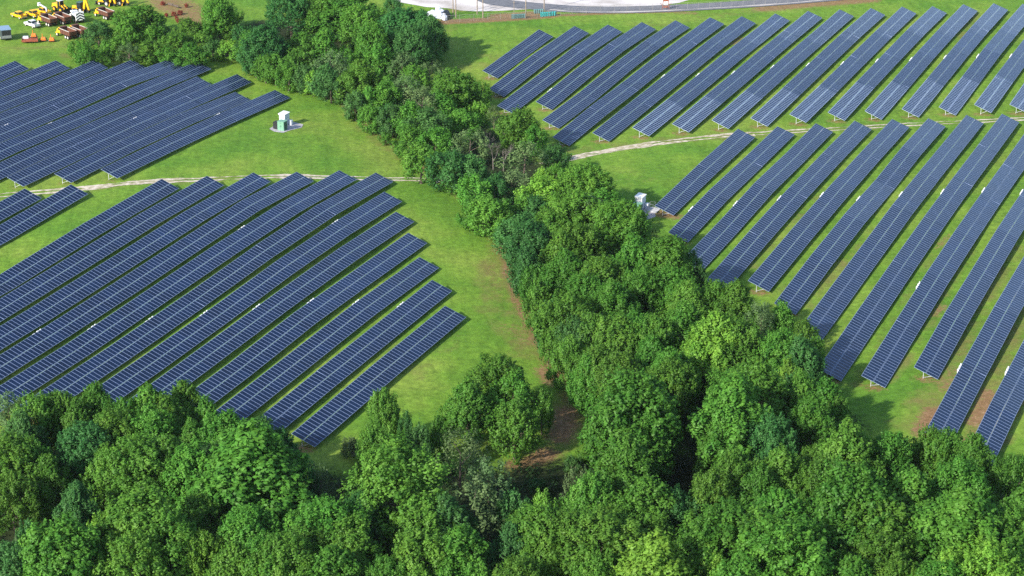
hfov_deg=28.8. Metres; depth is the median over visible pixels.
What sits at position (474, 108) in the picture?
deciduous tree
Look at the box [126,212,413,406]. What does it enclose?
solar panel row
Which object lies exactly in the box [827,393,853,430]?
deciduous tree
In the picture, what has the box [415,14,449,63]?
deciduous tree
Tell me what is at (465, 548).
deciduous tree
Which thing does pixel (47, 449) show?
deciduous tree
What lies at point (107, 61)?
shrub
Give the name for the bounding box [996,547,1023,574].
deciduous tree
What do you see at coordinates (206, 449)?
deciduous tree
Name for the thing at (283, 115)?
inverter cabinet
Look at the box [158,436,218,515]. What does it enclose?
deciduous tree
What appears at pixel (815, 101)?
solar panel row
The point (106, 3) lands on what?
backhoe
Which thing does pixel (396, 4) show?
deciduous tree
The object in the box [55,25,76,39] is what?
dump truck
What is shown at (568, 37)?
solar panel row
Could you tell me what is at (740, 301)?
deciduous tree
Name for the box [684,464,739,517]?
deciduous tree
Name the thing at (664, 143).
gravel track
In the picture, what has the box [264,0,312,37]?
deciduous tree
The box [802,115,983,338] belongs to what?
solar panel row
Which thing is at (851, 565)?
deciduous tree
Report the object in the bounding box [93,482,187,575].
deciduous tree
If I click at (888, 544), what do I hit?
deciduous tree
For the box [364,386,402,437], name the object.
deciduous tree
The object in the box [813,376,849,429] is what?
deciduous tree
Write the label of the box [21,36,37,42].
flatbed trailer
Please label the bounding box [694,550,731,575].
deciduous tree
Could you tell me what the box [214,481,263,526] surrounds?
deciduous tree
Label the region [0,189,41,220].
solar panel row
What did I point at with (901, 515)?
deciduous tree
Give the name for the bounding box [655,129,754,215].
solar panel row
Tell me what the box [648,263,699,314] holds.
deciduous tree
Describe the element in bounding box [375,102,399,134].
deciduous tree
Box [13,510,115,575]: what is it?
deciduous tree
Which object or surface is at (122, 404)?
deciduous tree
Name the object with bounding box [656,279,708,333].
deciduous tree
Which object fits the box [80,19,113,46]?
deciduous tree
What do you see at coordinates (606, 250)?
deciduous tree
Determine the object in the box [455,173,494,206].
deciduous tree
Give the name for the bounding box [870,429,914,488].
deciduous tree
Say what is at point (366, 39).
deciduous tree
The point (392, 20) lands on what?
deciduous tree
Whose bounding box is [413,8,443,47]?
deciduous tree
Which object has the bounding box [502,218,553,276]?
deciduous tree
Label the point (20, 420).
deciduous tree
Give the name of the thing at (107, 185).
gravel track
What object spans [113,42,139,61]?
deciduous tree
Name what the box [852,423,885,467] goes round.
deciduous tree
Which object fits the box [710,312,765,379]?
deciduous tree
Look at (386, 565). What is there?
deciduous tree
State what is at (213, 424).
deciduous tree
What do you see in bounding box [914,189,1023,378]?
solar panel row
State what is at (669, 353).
deciduous tree
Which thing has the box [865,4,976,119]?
solar panel row
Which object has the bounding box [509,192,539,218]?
deciduous tree
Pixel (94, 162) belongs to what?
solar panel row
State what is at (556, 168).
deciduous tree
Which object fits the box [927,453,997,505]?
deciduous tree
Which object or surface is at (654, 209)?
concrete slab
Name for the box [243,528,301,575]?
deciduous tree
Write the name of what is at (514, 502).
deciduous tree
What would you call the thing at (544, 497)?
deciduous tree
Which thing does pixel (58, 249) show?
solar panel row
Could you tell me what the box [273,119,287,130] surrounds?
transformer
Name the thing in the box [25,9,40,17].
pickup truck
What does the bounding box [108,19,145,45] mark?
deciduous tree
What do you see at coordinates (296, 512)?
deciduous tree
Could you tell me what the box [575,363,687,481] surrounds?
deciduous tree
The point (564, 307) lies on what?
deciduous tree
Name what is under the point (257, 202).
solar panel row
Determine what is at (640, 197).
inverter cabinet
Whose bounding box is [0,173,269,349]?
solar panel row
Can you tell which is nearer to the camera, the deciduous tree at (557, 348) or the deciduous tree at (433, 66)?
the deciduous tree at (557, 348)
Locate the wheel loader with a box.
[52,0,70,13]
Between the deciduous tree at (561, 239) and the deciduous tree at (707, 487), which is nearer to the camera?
the deciduous tree at (707, 487)
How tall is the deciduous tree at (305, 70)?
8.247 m
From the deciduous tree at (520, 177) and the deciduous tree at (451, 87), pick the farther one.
the deciduous tree at (451, 87)
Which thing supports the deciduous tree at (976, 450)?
on the ground at (328, 138)
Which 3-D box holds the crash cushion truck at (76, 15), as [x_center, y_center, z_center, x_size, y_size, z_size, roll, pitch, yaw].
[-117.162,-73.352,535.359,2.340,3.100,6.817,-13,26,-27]
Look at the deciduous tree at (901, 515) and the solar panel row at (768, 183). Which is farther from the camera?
the solar panel row at (768, 183)
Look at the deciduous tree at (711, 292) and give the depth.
339.62 m
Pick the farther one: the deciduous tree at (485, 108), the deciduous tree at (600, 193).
the deciduous tree at (485, 108)
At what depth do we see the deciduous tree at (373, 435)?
287.68 m
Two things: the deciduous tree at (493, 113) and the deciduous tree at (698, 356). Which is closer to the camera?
the deciduous tree at (698, 356)
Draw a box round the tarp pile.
[428,5,450,20]
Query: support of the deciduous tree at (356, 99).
on the ground at (328, 138)
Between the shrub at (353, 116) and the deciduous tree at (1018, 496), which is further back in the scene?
the shrub at (353, 116)
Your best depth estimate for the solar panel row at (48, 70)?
480.08 m
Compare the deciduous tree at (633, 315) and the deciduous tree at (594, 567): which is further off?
the deciduous tree at (633, 315)
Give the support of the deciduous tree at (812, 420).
on the ground at (328, 138)
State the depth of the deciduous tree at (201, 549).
260.61 m
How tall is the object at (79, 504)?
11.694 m
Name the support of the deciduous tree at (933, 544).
on the ground at (328, 138)
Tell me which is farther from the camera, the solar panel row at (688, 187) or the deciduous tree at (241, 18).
the deciduous tree at (241, 18)
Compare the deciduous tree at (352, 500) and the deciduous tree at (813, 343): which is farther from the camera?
the deciduous tree at (813, 343)
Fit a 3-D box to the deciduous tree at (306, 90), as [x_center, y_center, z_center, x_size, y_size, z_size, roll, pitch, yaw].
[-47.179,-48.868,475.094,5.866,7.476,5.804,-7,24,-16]
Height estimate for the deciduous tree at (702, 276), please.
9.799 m
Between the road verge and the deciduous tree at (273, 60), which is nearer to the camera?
the deciduous tree at (273, 60)
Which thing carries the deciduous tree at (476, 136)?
on the ground at (328, 138)
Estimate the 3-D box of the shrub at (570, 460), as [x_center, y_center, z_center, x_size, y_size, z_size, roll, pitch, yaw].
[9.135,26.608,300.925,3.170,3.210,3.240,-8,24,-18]
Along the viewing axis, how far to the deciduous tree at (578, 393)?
314.18 m
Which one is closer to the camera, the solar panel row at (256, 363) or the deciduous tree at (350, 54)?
the solar panel row at (256, 363)
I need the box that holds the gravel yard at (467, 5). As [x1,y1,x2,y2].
[397,0,685,10]
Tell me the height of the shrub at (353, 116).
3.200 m
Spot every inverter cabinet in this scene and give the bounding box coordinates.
[278,110,292,124]
[635,192,649,208]
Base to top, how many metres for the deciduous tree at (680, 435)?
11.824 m
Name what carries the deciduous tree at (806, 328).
on the ground at (328, 138)
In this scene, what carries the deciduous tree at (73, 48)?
on the ground at (328, 138)
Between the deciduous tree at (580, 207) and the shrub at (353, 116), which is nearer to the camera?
the deciduous tree at (580, 207)
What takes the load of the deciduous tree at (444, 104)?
on the ground at (328, 138)
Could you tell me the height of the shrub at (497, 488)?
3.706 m
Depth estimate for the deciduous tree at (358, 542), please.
260.24 m
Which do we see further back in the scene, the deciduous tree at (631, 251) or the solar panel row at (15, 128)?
the solar panel row at (15, 128)
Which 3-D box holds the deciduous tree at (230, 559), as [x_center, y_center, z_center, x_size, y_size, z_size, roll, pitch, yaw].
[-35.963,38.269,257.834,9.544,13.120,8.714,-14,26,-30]
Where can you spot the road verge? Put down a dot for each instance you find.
(699, 8)
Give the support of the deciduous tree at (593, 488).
on the ground at (328, 138)
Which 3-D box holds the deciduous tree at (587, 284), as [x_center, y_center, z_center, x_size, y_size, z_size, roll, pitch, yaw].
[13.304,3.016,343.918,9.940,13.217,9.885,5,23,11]
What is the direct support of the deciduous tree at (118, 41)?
on the ground at (328, 138)
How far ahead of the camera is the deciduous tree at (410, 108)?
442.85 m
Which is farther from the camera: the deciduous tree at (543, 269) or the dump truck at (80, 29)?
the dump truck at (80, 29)
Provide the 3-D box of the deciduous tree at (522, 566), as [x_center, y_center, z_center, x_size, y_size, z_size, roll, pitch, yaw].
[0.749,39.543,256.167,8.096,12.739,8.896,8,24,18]
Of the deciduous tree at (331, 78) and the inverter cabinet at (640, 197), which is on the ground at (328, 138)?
the deciduous tree at (331, 78)
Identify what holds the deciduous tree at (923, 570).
on the ground at (328, 138)
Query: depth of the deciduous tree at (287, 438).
288.97 m
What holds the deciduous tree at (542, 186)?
on the ground at (328, 138)
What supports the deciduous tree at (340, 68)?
on the ground at (328, 138)
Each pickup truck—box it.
[10,10,26,19]
[24,19,40,27]
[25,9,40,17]
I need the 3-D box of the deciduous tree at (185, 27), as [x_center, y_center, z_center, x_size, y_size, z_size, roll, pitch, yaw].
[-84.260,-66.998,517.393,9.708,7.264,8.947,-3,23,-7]
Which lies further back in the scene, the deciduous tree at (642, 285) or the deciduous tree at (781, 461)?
the deciduous tree at (642, 285)
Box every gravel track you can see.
[0,174,439,196]
[82,179,158,189]
[540,132,755,163]
[570,143,651,158]
[750,117,1023,135]
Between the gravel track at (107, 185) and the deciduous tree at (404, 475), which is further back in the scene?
the gravel track at (107, 185)
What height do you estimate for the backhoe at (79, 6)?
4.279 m
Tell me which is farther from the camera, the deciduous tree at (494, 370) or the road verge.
the road verge
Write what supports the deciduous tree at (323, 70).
on the ground at (328, 138)
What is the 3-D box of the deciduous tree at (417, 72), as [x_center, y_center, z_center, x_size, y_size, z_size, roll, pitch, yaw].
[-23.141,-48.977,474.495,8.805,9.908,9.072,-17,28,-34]
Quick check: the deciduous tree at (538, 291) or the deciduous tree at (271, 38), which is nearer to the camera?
the deciduous tree at (538, 291)
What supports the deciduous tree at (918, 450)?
on the ground at (328, 138)
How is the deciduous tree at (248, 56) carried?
on the ground at (328, 138)
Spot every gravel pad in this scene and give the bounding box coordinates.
[270,122,302,132]
[643,208,654,218]
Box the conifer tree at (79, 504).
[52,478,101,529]
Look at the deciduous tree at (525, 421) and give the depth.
301.66 m
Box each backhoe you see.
[70,0,90,12]
[95,0,116,6]
[113,0,129,5]
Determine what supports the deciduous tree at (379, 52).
on the ground at (328, 138)
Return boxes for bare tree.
[473,454,503,513]
[484,132,499,169]
[502,144,513,170]
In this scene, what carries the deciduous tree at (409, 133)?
on the ground at (328, 138)
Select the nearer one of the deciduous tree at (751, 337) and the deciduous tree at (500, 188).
the deciduous tree at (751, 337)
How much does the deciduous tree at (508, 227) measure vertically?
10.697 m
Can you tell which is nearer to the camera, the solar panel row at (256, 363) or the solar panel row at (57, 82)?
the solar panel row at (256, 363)
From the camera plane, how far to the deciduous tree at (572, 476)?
280.62 m
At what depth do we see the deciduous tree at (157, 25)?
519.04 m
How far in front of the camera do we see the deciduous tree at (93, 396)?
298.50 m
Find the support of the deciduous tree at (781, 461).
on the ground at (328, 138)
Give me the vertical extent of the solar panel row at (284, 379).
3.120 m
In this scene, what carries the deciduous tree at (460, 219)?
on the ground at (328, 138)
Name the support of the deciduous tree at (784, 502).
on the ground at (328, 138)
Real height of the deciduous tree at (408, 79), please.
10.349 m
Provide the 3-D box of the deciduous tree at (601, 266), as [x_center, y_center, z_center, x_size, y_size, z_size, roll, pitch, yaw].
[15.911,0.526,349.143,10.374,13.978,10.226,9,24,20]
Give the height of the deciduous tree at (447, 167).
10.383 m
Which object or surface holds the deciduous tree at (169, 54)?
on the ground at (328, 138)
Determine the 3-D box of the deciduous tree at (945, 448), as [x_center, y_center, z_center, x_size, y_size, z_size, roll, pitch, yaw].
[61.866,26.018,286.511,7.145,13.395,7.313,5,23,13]
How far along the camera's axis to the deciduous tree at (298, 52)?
483.92 m
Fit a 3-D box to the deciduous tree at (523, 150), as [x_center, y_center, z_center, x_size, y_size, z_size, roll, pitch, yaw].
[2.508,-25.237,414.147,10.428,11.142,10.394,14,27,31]
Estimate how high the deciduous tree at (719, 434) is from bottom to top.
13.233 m
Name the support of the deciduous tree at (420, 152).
on the ground at (328, 138)
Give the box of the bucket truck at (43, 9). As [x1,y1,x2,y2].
[35,2,51,13]
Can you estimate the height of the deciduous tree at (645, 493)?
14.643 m
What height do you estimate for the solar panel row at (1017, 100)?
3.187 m
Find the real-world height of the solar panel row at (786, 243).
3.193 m
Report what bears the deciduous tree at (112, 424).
on the ground at (328, 138)
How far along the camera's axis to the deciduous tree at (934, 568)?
250.67 m
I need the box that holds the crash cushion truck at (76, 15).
[69,10,84,22]
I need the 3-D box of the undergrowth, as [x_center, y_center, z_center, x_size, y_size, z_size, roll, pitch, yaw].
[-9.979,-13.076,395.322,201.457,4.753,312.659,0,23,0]
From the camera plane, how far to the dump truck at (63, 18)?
532.26 m
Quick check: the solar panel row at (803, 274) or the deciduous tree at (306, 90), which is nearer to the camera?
the solar panel row at (803, 274)
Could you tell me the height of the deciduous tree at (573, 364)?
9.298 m
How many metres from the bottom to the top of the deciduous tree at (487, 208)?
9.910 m
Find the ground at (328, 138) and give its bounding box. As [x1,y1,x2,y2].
[0,0,1023,573]
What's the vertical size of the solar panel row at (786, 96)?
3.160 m
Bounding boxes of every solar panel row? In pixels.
[0,60,106,111]
[0,60,145,126]
[0,60,181,142]
[0,61,28,80]
[0,61,69,96]
[0,62,210,159]
[0,76,210,179]
[0,170,355,411]
[0,172,312,379]
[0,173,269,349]
[0,176,223,321]
[0,179,178,295]
[0,184,86,244]
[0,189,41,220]
[7,74,250,187]
[21,173,391,407]
[54,92,248,183]
[100,192,401,401]
[101,90,288,178]
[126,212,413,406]
[196,233,426,402]
[216,257,437,419]
[259,280,451,429]
[291,306,465,446]
[483,30,552,77]
[490,26,587,96]
[497,25,620,112]
[536,22,655,109]
[543,20,688,127]
[553,18,723,145]
[593,16,754,141]
[632,14,789,137]
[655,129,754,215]
[669,126,794,241]
[672,11,821,132]
[691,124,831,267]
[707,121,870,287]
[712,9,853,129]
[748,119,908,291]
[751,8,883,126]
[775,118,944,313]
[790,7,915,122]
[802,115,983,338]
[823,114,1018,380]
[828,6,945,120]
[861,135,1023,387]
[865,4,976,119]
[902,3,1007,117]
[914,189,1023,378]
[928,257,1023,435]
[939,4,1023,114]
[974,40,1023,113]
[975,341,1023,463]
[1010,84,1023,112]
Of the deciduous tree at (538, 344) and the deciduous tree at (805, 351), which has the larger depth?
the deciduous tree at (538, 344)
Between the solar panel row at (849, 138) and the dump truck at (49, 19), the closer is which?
the solar panel row at (849, 138)
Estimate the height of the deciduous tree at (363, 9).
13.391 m
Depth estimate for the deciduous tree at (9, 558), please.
255.79 m
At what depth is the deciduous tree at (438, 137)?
428.54 m
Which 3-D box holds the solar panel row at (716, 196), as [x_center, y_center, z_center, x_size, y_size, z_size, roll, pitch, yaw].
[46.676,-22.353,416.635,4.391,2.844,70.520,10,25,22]
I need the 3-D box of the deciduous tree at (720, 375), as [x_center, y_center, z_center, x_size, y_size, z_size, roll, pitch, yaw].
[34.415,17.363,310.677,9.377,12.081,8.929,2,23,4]
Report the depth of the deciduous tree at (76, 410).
295.54 m
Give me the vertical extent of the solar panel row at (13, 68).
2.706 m
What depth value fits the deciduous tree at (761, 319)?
332.99 m
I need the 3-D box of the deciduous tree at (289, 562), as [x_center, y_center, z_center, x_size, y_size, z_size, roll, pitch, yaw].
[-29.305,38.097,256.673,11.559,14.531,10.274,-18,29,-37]
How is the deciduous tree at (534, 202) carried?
on the ground at (328, 138)
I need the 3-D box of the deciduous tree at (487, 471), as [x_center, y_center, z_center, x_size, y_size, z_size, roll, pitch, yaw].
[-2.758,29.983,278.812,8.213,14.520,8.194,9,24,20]
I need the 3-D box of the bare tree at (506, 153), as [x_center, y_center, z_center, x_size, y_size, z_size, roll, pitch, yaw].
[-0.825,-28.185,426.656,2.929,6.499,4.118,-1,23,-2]
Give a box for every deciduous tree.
[0,389,24,436]
[0,429,47,519]
[0,468,43,540]
[0,539,26,575]
[1,408,51,451]
[9,389,62,456]
[9,432,59,512]
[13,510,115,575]
[14,519,38,542]
[24,452,73,525]
[46,388,74,449]
[54,419,114,487]
[55,395,93,453]
[64,37,89,60]
[71,42,103,65]
[76,380,116,420]
[77,441,133,509]
[79,407,144,488]
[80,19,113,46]
[86,511,118,558]
[90,525,173,575]
[93,39,117,58]
[93,396,141,427]
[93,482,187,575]
[98,429,168,503]
[102,36,129,60]
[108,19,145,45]
[110,2,166,39]
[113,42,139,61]
[121,403,182,477]
[124,503,198,575]
[130,381,183,434]
[131,39,164,65]
[141,13,170,37]
[143,431,185,507]
[144,24,169,42]
[152,391,197,428]
[154,45,177,63]
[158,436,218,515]
[159,30,190,52]
[168,379,201,423]
[169,17,202,41]
[173,41,211,66]
[175,527,225,575]
[178,416,207,445]
[179,490,227,561]
[181,441,218,504]
[183,415,316,539]
[186,31,212,50]
[194,22,218,42]
[194,393,219,423]
[197,407,245,446]
[199,0,237,38]
[203,39,224,60]
[203,538,252,575]
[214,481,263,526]
[215,39,238,62]
[216,17,241,39]
[216,501,280,557]
[230,23,251,41]
[230,31,251,63]
[231,9,244,26]
[235,41,267,77]
[240,21,289,67]
[241,526,315,575]
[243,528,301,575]
[248,414,297,494]
[250,53,279,83]
[260,52,288,85]
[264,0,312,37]
[272,59,300,93]
[277,425,301,455]
[277,458,320,525]
[278,507,303,529]
[281,493,370,574]
[286,29,320,65]
[286,44,320,75]
[287,519,330,558]
[291,64,316,94]
[298,0,341,36]
[301,543,372,575]
[302,70,320,96]
[303,0,376,40]
[306,27,346,66]
[306,461,337,502]
[308,63,337,99]
[309,48,351,80]
[316,72,344,104]
[316,511,386,575]
[332,58,382,102]
[334,48,360,73]
[335,429,453,556]
[336,0,386,49]
[340,486,394,556]
[341,89,367,121]
[348,34,358,53]
[353,418,399,493]
[354,20,389,66]
[354,86,386,118]
[356,103,381,133]
[362,553,409,575]
[363,41,400,79]
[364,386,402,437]
[369,78,403,110]
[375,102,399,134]
[376,103,406,137]
[377,5,418,52]
[379,74,403,104]
[383,0,403,13]
[386,527,455,575]
[387,50,415,86]
[387,486,459,565]
[389,98,423,138]
[389,123,429,159]
[390,21,436,70]
[392,73,428,105]
[396,62,434,99]
[397,409,414,459]
[398,141,443,186]
[400,86,440,121]
[401,103,453,150]
[406,418,435,479]
[412,125,453,163]
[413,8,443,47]
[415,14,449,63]
[416,60,444,89]
[419,89,445,112]
[420,491,479,563]
[422,522,497,575]
[423,147,476,195]
[428,75,473,108]
[428,410,450,472]
[429,92,462,131]
[431,67,475,103]
[434,426,488,504]
[435,376,496,447]
[444,107,483,143]
[449,151,490,194]
[449,471,505,551]
[450,127,493,163]
[454,74,475,107]
[454,194,482,230]
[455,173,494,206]
[462,454,517,543]
[463,352,526,416]
[465,191,514,238]
[466,80,493,107]
[467,100,485,118]
[474,100,490,123]
[483,171,515,206]
[483,205,513,240]
[485,104,503,128]
[485,521,534,571]
[486,367,544,433]
[487,396,540,465]
[488,211,533,261]
[491,105,541,154]
[491,554,546,575]
[492,169,531,206]
[493,139,549,187]
[493,487,531,539]
[500,501,576,575]
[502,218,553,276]
[505,242,544,297]
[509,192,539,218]
[513,171,565,215]
[515,194,554,222]
[518,123,549,160]
[518,264,539,305]
[518,277,558,330]
[528,288,595,347]
[529,505,599,575]
[530,165,554,185]
[530,386,555,436]
[531,295,564,353]
[531,486,560,509]
[533,259,566,301]
[534,208,568,237]
[536,228,582,276]
[538,328,557,368]
[539,188,599,232]
[540,142,572,175]
[542,161,564,183]
[542,247,583,302]
[544,334,585,395]
[551,501,647,575]
[552,219,606,271]
[554,158,618,208]
[554,311,591,350]
[554,326,576,371]
[558,469,617,547]
[559,464,587,506]
[563,192,610,232]
[563,269,605,325]
[566,352,582,384]
[566,352,597,416]
[569,543,621,575]
[574,340,627,405]
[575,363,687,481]
[576,254,631,292]
[577,309,611,362]
[579,370,597,417]
[582,187,627,224]
[584,277,642,319]
[586,235,608,260]
[589,198,653,263]
[591,311,641,357]
[592,348,643,404]
[593,432,658,516]
[611,232,660,286]
[611,474,682,545]
[613,309,662,354]
[613,525,702,575]
[618,405,674,482]
[619,260,668,316]
[632,310,681,364]
[634,333,664,370]
[636,234,701,305]
[639,512,685,554]
[644,346,697,419]
[644,355,699,430]
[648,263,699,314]
[655,483,703,555]
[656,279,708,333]
[663,405,684,463]
[665,300,704,350]
[671,495,768,575]
[676,309,751,378]
[676,349,702,403]
[684,247,705,272]
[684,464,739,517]
[685,338,716,400]
[687,369,779,469]
[689,422,709,465]
[689,542,716,575]
[691,264,708,288]
[692,417,744,487]
[694,278,736,317]
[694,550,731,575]
[703,363,761,419]
[707,554,770,575]
[708,277,760,332]
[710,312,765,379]
[710,504,794,575]
[714,442,763,501]
[724,510,841,575]
[725,355,798,419]
[734,462,779,507]
[744,299,779,345]
[744,407,800,464]
[747,486,817,527]
[750,327,807,373]
[751,442,808,508]
[762,299,799,339]
[772,357,796,392]
[773,333,828,385]
[779,366,819,435]
[780,390,838,455]
[785,315,821,349]
[792,567,836,575]
[794,441,825,475]
[796,450,838,521]
[801,454,897,564]
[806,415,887,496]
[808,334,825,367]
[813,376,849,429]
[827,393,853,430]
[827,490,917,572]
[827,552,875,575]
[831,544,848,575]
[847,526,922,575]
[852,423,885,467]
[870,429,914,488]
[871,557,917,575]
[887,464,937,515]
[900,485,1023,575]
[908,564,928,575]
[909,505,962,566]
[910,422,947,478]
[913,557,965,575]
[919,426,962,482]
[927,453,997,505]
[930,529,1023,575]
[935,430,1000,498]
[967,500,1023,560]
[985,452,1023,506]
[992,484,1023,527]
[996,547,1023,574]
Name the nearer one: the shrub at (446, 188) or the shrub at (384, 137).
the shrub at (446, 188)
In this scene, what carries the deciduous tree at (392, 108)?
on the ground at (328, 138)
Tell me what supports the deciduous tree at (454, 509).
on the ground at (328, 138)
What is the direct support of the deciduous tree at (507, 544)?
on the ground at (328, 138)
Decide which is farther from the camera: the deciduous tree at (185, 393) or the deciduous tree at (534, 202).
the deciduous tree at (534, 202)
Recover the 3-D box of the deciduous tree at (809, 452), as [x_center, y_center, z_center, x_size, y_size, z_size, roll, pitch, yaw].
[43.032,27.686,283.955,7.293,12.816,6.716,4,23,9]
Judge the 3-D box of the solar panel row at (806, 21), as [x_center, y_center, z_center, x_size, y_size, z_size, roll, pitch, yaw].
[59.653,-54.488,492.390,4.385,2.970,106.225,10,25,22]
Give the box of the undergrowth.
[0,16,862,571]
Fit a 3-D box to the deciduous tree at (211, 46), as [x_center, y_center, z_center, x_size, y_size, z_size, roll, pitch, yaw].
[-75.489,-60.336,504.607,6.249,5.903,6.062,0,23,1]
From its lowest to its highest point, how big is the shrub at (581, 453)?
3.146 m
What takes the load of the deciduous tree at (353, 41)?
on the ground at (328, 138)
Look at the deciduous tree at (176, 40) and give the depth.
504.39 m
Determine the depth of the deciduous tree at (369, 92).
458.51 m
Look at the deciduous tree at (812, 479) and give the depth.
274.24 m
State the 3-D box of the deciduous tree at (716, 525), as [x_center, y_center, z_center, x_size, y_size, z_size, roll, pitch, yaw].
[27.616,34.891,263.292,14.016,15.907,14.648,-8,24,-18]
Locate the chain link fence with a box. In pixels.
[445,0,829,21]
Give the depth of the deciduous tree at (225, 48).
501.57 m
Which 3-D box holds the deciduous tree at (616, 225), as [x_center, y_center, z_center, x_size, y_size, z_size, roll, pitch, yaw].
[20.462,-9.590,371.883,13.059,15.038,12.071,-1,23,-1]
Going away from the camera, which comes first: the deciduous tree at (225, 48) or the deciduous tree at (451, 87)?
the deciduous tree at (451, 87)
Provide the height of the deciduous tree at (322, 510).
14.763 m
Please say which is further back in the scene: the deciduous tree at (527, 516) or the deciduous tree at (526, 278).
the deciduous tree at (526, 278)
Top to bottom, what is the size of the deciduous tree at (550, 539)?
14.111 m
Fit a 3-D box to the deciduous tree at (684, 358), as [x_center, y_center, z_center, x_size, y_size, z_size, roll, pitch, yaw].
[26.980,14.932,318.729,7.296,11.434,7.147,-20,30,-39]
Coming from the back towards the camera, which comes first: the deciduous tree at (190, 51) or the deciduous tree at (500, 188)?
the deciduous tree at (190, 51)
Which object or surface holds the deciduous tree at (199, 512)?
on the ground at (328, 138)
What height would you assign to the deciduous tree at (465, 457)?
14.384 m
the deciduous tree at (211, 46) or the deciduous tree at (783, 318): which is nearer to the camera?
the deciduous tree at (783, 318)
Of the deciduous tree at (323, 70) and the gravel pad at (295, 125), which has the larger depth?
the deciduous tree at (323, 70)
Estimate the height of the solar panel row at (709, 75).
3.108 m
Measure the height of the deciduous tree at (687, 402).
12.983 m
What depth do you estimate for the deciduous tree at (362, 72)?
466.46 m
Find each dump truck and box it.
[37,13,57,26]
[52,11,71,24]
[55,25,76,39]
[70,23,87,37]
[94,6,114,19]
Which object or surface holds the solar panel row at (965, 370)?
on the ground at (328, 138)
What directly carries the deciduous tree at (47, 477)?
on the ground at (328, 138)
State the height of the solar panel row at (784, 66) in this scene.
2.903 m
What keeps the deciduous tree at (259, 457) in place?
on the ground at (328, 138)
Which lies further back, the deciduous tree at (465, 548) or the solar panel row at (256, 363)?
the solar panel row at (256, 363)
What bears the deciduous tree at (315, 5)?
on the ground at (328, 138)
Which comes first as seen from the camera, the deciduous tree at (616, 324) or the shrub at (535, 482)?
the shrub at (535, 482)
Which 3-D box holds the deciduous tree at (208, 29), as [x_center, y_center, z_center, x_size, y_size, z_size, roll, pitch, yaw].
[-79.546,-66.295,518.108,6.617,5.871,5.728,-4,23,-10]
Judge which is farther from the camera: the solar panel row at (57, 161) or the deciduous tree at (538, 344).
the solar panel row at (57, 161)
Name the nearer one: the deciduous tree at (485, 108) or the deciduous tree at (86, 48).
the deciduous tree at (485, 108)
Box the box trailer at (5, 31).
[0,25,11,39]
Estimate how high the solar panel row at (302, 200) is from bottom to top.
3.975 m
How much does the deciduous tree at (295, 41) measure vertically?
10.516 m
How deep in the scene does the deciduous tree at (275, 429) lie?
287.36 m
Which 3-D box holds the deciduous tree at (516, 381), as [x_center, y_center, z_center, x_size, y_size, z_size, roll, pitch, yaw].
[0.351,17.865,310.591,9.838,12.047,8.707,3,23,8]
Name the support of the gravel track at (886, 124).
on the ground at (328, 138)
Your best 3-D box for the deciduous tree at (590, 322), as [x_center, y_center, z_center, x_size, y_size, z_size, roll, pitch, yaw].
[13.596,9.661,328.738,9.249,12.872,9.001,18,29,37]
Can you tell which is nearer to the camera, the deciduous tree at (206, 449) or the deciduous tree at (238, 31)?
the deciduous tree at (206, 449)
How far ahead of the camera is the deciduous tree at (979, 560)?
250.64 m
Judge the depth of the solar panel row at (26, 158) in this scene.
444.92 m
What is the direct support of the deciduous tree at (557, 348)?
on the ground at (328, 138)
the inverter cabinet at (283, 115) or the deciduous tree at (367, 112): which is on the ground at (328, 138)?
the deciduous tree at (367, 112)
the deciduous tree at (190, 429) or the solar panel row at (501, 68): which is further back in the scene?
the solar panel row at (501, 68)
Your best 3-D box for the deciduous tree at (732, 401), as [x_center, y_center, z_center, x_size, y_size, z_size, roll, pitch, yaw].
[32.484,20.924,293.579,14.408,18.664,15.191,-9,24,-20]
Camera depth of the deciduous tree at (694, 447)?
300.19 m
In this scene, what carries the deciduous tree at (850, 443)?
on the ground at (328, 138)
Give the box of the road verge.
[550,0,821,11]
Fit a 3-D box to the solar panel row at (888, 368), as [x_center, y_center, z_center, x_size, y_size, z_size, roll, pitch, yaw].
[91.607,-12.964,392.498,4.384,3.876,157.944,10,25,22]
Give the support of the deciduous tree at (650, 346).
on the ground at (328, 138)
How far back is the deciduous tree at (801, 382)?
305.74 m
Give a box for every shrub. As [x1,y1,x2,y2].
[100,56,112,66]
[339,435,358,457]
[350,109,358,120]
[364,123,375,135]
[376,132,392,145]
[438,179,457,193]
[486,478,509,499]
[528,476,546,494]
[563,454,583,473]
[575,446,592,462]
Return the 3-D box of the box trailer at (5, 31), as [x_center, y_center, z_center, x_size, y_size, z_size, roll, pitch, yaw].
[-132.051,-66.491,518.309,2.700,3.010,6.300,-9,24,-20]
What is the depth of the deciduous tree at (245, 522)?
263.37 m
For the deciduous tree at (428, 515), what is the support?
on the ground at (328, 138)
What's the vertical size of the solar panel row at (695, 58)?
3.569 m
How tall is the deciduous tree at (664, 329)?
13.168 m
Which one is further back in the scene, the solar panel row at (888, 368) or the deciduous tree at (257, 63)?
the deciduous tree at (257, 63)
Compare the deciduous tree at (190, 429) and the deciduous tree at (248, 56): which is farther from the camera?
the deciduous tree at (248, 56)
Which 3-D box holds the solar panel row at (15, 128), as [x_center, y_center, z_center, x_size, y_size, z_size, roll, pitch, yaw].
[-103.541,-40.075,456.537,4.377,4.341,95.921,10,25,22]
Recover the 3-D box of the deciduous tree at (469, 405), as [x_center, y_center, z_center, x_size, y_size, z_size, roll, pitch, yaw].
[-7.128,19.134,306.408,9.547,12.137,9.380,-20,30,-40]
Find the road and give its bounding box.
[478,0,836,12]

